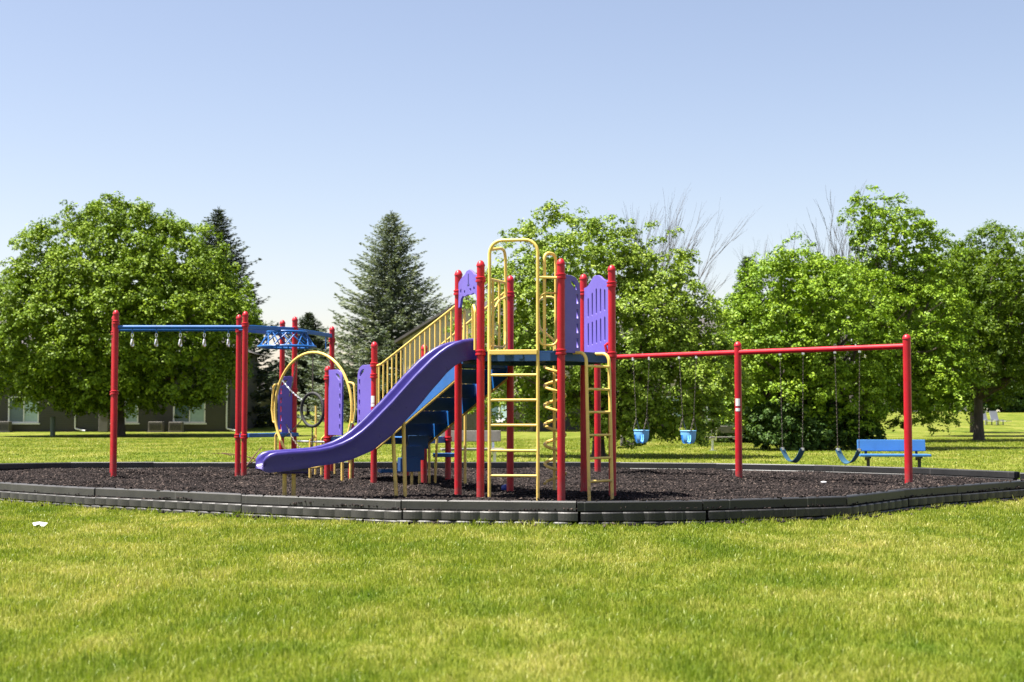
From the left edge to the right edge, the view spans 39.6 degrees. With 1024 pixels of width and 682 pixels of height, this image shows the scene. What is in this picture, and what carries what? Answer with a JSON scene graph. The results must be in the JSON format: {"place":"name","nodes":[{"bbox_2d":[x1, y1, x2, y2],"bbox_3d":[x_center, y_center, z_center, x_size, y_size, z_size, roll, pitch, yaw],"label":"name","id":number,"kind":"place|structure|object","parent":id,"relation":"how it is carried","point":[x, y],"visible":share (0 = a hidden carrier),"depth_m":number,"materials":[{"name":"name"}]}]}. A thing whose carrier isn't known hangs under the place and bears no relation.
{"place":"outdoors","nodes":[
{"label":"outdoors","id":0,"kind":"place"},
{"bbox_2d":[0,412,1023,681],"bbox_3d":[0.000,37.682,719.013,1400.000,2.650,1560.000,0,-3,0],"label":"lawn","id":1,"kind":"structure","parent":0,"point":[1012,426],"depth_m":9.40,"materials":[{"name":"green plant"}]},
{"bbox_2d":[0,421,13,431],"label":"air conditioner","id":2,"kind":"object","parent":1,"relation":"on","point":[5,426],"visible":0.98,"depth_m":95.64,"materials":[{"name":"grey metal"}]},
{"bbox_2d":[33,522,47,525],"bbox_3d":[-5.050,1.958,15.211,0.168,0.049,0.140,0,-3,0],"label":"paper scrap","id":3,"kind":"object","parent":1,"relation":"on","point":[40,523],"visible":0.95,"depth_m":15.20,"materials":[{"name":"white paper"}]},
{"bbox_2d":[50,417,55,435],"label":"utility post","id":4,"kind":"object","parent":1,"relation":"on","point":[52,425],"visible":0.89,"depth_m":83.73,"materials":[{"name":"green metal"}]},
{"bbox_2d":[98,411,109,431],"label":"storage box","id":5,"kind":"object","parent":1,"relation":"on","point":[104,424],"visible":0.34,"depth_m":95.39,"materials":[{"name":"grey metal"}]},
{"bbox_2d":[0,320,263,431],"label":"apartment building","id":6,"kind":"structure","parent":1,"relation":"on","point":[216,418],"depth_m":96.87,"materials":[{"name":"brown brick"}]},
{"bbox_2d":[8,396,39,423],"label":"window","id":7,"kind":"structure","parent":6,"relation":"in","point":[18,416],"depth_m":96.95,"materials":[{"name":"white glass"}]},
{"bbox_2d":[125,401,139,423],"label":"window","id":8,"kind":"structure","parent":6,"relation":"in","point":[127,421],"depth_m":96.92,"materials":[{"name":"grey glass"}]},
{"bbox_2d":[173,397,206,423],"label":"window","id":9,"kind":"structure","parent":6,"relation":"in","point":[198,417],"depth_m":96.95,"materials":[{"name":"white glass"}]},
{"bbox_2d":[0,191,267,435],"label":"maple tree","id":10,"kind":"object","parent":1,"relation":"on","point":[94,295],"visible":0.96,"depth_m":80.97,"materials":[{"name":"green plant"}]},
{"bbox_2d":[148,422,165,431],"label":"air conditioner","id":11,"kind":"object","parent":1,"relation":"on","point":[155,426],"visible":0.99,"depth_m":95.62,"materials":[{"name":"grey metal"}]},
{"bbox_2d":[169,422,184,431],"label":"air conditioner","id":12,"kind":"object","parent":1,"relation":"on","point":[176,426],"visible":0.98,"depth_m":95.63,"materials":[{"name":"grey metal"}]},
{"bbox_2d":[177,207,299,427],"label":"spruce tree","id":13,"kind":"object","parent":1,"relation":"on","point":[261,376],"visible":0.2,"depth_m":108.01,"materials":[{"name":"green plant"}]},
{"bbox_2d":[257,383,274,420],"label":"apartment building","id":14,"kind":"structure","parent":1,"relation":"on","point":[264,403],"depth_m":120.01,"materials":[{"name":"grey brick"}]},
{"bbox_2d":[266,312,348,416],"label":"spruce tree","id":15,"kind":"object","parent":1,"relation":"on","point":[310,322],"visible":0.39,"depth_m":128.85,"materials":[{"name":"green plant"}]},
{"bbox_2d":[270,383,394,411],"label":"apartment building","id":16,"kind":"structure","parent":1,"relation":"on","point":[304,409],"depth_m":175.81,"materials":[{"name":"grey brick"}]},
{"bbox_2d":[277,211,451,422],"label":"spruce tree","id":17,"kind":"object","parent":1,"relation":"on","point":[381,308],"visible":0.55,"depth_m":121.89,"materials":[{"name":"green plant"}]},
{"bbox_2d":[440,431,503,461],"bbox_3d":[-0.864,2.366,30.616,1.350,0.870,0.558,0,-3,-8],"label":"park bench","id":18,"kind":"object","parent":1,"relation":"on","point":[472,436],"visible":0.54,"depth_m":30.81,"materials":[{"name":"grey wood"}]},
{"bbox_2d":[4,470,971,500],"bbox_3d":[-0.908,2.257,23.057,18.375,0.140,12.559,-2,-4,38],"label":"mulch bed","id":19,"kind":"object","parent":1,"relation":"on","point":[647,473],"visible":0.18,"depth_m":22.48,"materials":[{"name":"brown wood"}]},
{"bbox_2d":[212,447,261,465],"bbox_3d":[-5.124,2.213,26.876,1.054,0.446,0.317,0,-3,0],"label":"fallen branch","id":20,"kind":"object","parent":19,"relation":"on","point":[247,456],"visible":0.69,"depth_m":26.92,"materials":[{"name":"beige wood"}]},
{"bbox_2d":[110,238,616,500],"bbox_3d":[-2.673,0.562,21.144,4.561,3.221,10.309,2,-3,-28],"label":"play structure","id":21,"kind":"object","parent":19,"relation":"on","point":[430,397],"visible":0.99,"depth_m":18.38,"materials":[{"name":"red paint"}]},
{"bbox_2d":[594,334,912,482],"bbox_3d":[3.678,1.142,23.139,6.195,2.269,0.149,-3,-4,44],"label":"swing frame","id":22,"kind":"object","parent":19,"relation":"on","point":[737,352],"visible":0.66,"depth_m":23.03,"materials":[{"name":"red paint"}]},
{"bbox_2d":[632,357,649,442],"bbox_3d":[2.231,1.017,24.533,0.390,1.475,0.210,-3,-4,44],"label":"toddler swing","id":23,"kind":"object","parent":22,"relation":"hanging from","point":[641,436],"visible":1,"depth_m":24.45,"materials":[{"name":"blue plastic"}]},
{"bbox_2d":[678,356,697,443],"bbox_3d":[2.951,0.981,23.837,0.390,1.475,0.210,-3,-4,44],"label":"toddler swing","id":24,"kind":"object","parent":22,"relation":"hanging from","point":[688,436],"visible":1,"depth_m":23.75,"materials":[{"name":"blue plastic"}]},
{"bbox_2d":[779,352,804,462],"bbox_3d":[4.413,1.044,22.416,0.460,1.752,0.140,-3,-4,44],"label":"belt swing","id":25,"kind":"object","parent":22,"relation":"hanging from","point":[798,457],"visible":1,"depth_m":22.34,"materials":[{"name":"blue rubber"}]},
{"bbox_2d":[833,350,860,463],"bbox_3d":[5.130,1.004,21.724,0.460,1.744,0.140,-3,-4,44],"label":"belt swing","id":26,"kind":"object","parent":22,"relation":"hanging from","point":[843,459],"visible":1,"depth_m":21.68,"materials":[{"name":"blue rubber"}]},
{"bbox_2d":[394,298,593,431],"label":"apartment building","id":27,"kind":"structure","parent":1,"relation":"on","point":[471,418],"depth_m":99.88,"materials":[{"name":"grey brick"}]},
{"bbox_2d":[491,401,506,421],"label":"window","id":28,"kind":"structure","parent":27,"relation":"in","point":[502,408],"depth_m":97.64,"materials":[{"name":"white glass"}]},
{"bbox_2d":[0,462,1023,525],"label":"playground border","id":29,"kind":"object","parent":1,"relation":"on","point":[633,512],"visible":0.66,"depth_m":16.68,"materials":[{"name":"plastic"}]},
{"bbox_2d":[0,466,1023,527],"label":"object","id":30,"kind":"object","parent":1,"relation":"on","point":[631,485],"visible":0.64,"depth_m":21.12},
{"bbox_2d":[443,199,756,456],"bbox_3d":[2.603,-0.282,42.202,9.330,7.695,6.210,0,-3,0],"label":"ash tree","id":31,"kind":"object","parent":1,"relation":"on","point":[664,334],"visible":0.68,"depth_m":40.92,"materials":[{"name":"green plant"}]},
{"bbox_2d":[619,185,703,443],"bbox_3d":[6.083,-1.292,58.628,3.687,11.369,5.050,0,-3,0],"label":"bare tree","id":32,"kind":"object","parent":1,"relation":"on","point":[669,246],"visible":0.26,"depth_m":58.41,"materials":[{"name":"grey plant"}]},
{"bbox_2d":[616,318,730,426],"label":"tree","id":33,"kind":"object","parent":1,"relation":"on","point":[673,384],"depth_m":107.97,"materials":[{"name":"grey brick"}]},
{"bbox_2d":[620,202,760,446],"bbox_3d":[7.125,-0.742,56.317,5.789,10.079,2.575,0,-3,0],"label":"bare tree","id":34,"kind":"object","parent":1,"relation":"on","point":[702,273],"visible":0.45,"depth_m":56.71,"materials":[{"name":"grey plant"}]},
{"bbox_2d":[709,426,743,450],"bbox_3d":[7.384,3.378,49.297,1.300,0.870,0.558,1,-3,-20],"label":"park bench","id":35,"kind":"object","parent":1,"relation":"on","point":[724,429],"visible":0.45,"depth_m":49.11,"materials":[{"name":"grey wood"}]},
{"bbox_2d":[702,256,777,442],"bbox_3d":[10.611,0.502,64.050,4.776,8.797,5.411,0,-3,0],"label":"spruce tree","id":36,"kind":"object","parent":1,"relation":"on","point":[728,423],"visible":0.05,"depth_m":63.62,"materials":[{"name":"green plant"}]},
{"bbox_2d":[732,223,808,416],"bbox_3d":[12.481,-0.449,63.866,3.865,10.245,5.702,-2,-3,27],"label":"bare tree","id":37,"kind":"object","parent":1,"relation":"on","point":[769,277],"visible":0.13,"depth_m":63.40,"materials":[{"name":"grey plant"}]},
{"bbox_2d":[742,398,836,450],"bbox_3d":[9.609,2.886,49.141,3.373,1.852,2.118,0,-3,-8],"label":"bush","id":38,"kind":"object","parent":1,"relation":"on","point":[760,414],"visible":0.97,"depth_m":48.65,"materials":[{"name":"green plant"}]},
{"bbox_2d":[697,231,913,444],"bbox_3d":[10.298,0.052,50.972,8.079,7.949,6.524,0,-3,0],"label":"mulberry tree","id":39,"kind":"object","parent":1,"relation":"on","point":[818,384],"visible":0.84,"depth_m":49.56,"materials":[{"name":"green plant"}]},
{"bbox_2d":[798,181,889,411],"bbox_3d":[13.650,-0.938,57.879,5.118,10.627,7.139,0,-3,0],"label":"bare tree","id":40,"kind":"object","parent":1,"relation":"on","point":[842,242],"visible":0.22,"depth_m":57.21,"materials":[{"name":"grey plant"}]},
{"bbox_2d":[802,400,886,449],"bbox_3d":[11.460,2.946,50.186,3.161,1.874,2.271,1,-3,-18],"label":"bush","id":41,"kind":"object","parent":1,"relation":"on","point":[845,443],"visible":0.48,"depth_m":49.58,"materials":[{"name":"green plant"}]},
{"bbox_2d":[765,256,969,431],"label":"young maple tree","id":42,"kind":"object","parent":1,"relation":"on","point":[896,423],"depth_m":65.04,"materials":[{"name":"green plant"}]},
{"bbox_2d":[857,440,930,466],"bbox_3d":[7.937,2.418,29.610,1.450,0.720,0.552,0,-3,4],"label":"park bench","id":43,"kind":"object","parent":1,"relation":"on","point":[865,446],"visible":0.74,"depth_m":29.79,"materials":[{"name":"blue plastic"}]},
{"bbox_2d":[818,185,989,445],"bbox_3d":[14.520,-0.888,52.561,6.014,9.994,5.074,0,-3,0],"label":"elm tree","id":44,"kind":"object","parent":1,"relation":"on","point":[934,364],"visible":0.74,"depth_m":52.21,"materials":[{"name":"green plant"}]},
{"bbox_2d":[906,218,1023,440],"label":"maple tree","id":45,"kind":"object","parent":1,"relation":"on","point":[1004,347],"visible":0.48,"depth_m":67.33,"materials":[{"name":"green plant"}]},
{"bbox_2d":[936,251,1023,415],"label":"maple tree","id":46,"kind":"object","parent":1,"relation":"on","point":[992,399],"visible":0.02,"depth_m":82.52,"materials":[{"name":"green plant"}]},
{"bbox_2d":[970,378,998,432],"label":"thin tree","id":47,"kind":"object","parent":1,"relation":"on","point":[971,426],"depth_m":94.73,"materials":[{"name":"brown plant"}]},
{"bbox_2d":[983,411,991,424],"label":"garden chair","id":48,"kind":"object","parent":1,"relation":"on","point":[985,417],"visible":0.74,"depth_m":112.20,"materials":[{"name":"grey plastic"}]},
{"bbox_2d":[989,411,1003,424],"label":"garden chair","id":49,"kind":"object","parent":1,"relation":"on","point":[993,415],"visible":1,"depth_m":112.14,"materials":[{"name":"grey plastic"}]},
{"bbox_2d":[983,377,1023,412],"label":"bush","id":50,"kind":"object","parent":1,"relation":"on","point":[1018,406],"visible":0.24,"depth_m":148.60,"materials":[{"name":"green plant"}]},
{"bbox_2d":[0,437,1023,478],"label":"back lawn grass","id":51,"kind":"structure","parent":0,"point":[252,441],"depth_m":47.41,"materials":[{"name":"green plant"}]},
{"bbox_2d":[0,0,1023,384],"label":"sky","id":52,"kind":"structure","parent":0,"point":[308,122],"materials":[{"name":"blue"}]}
]}

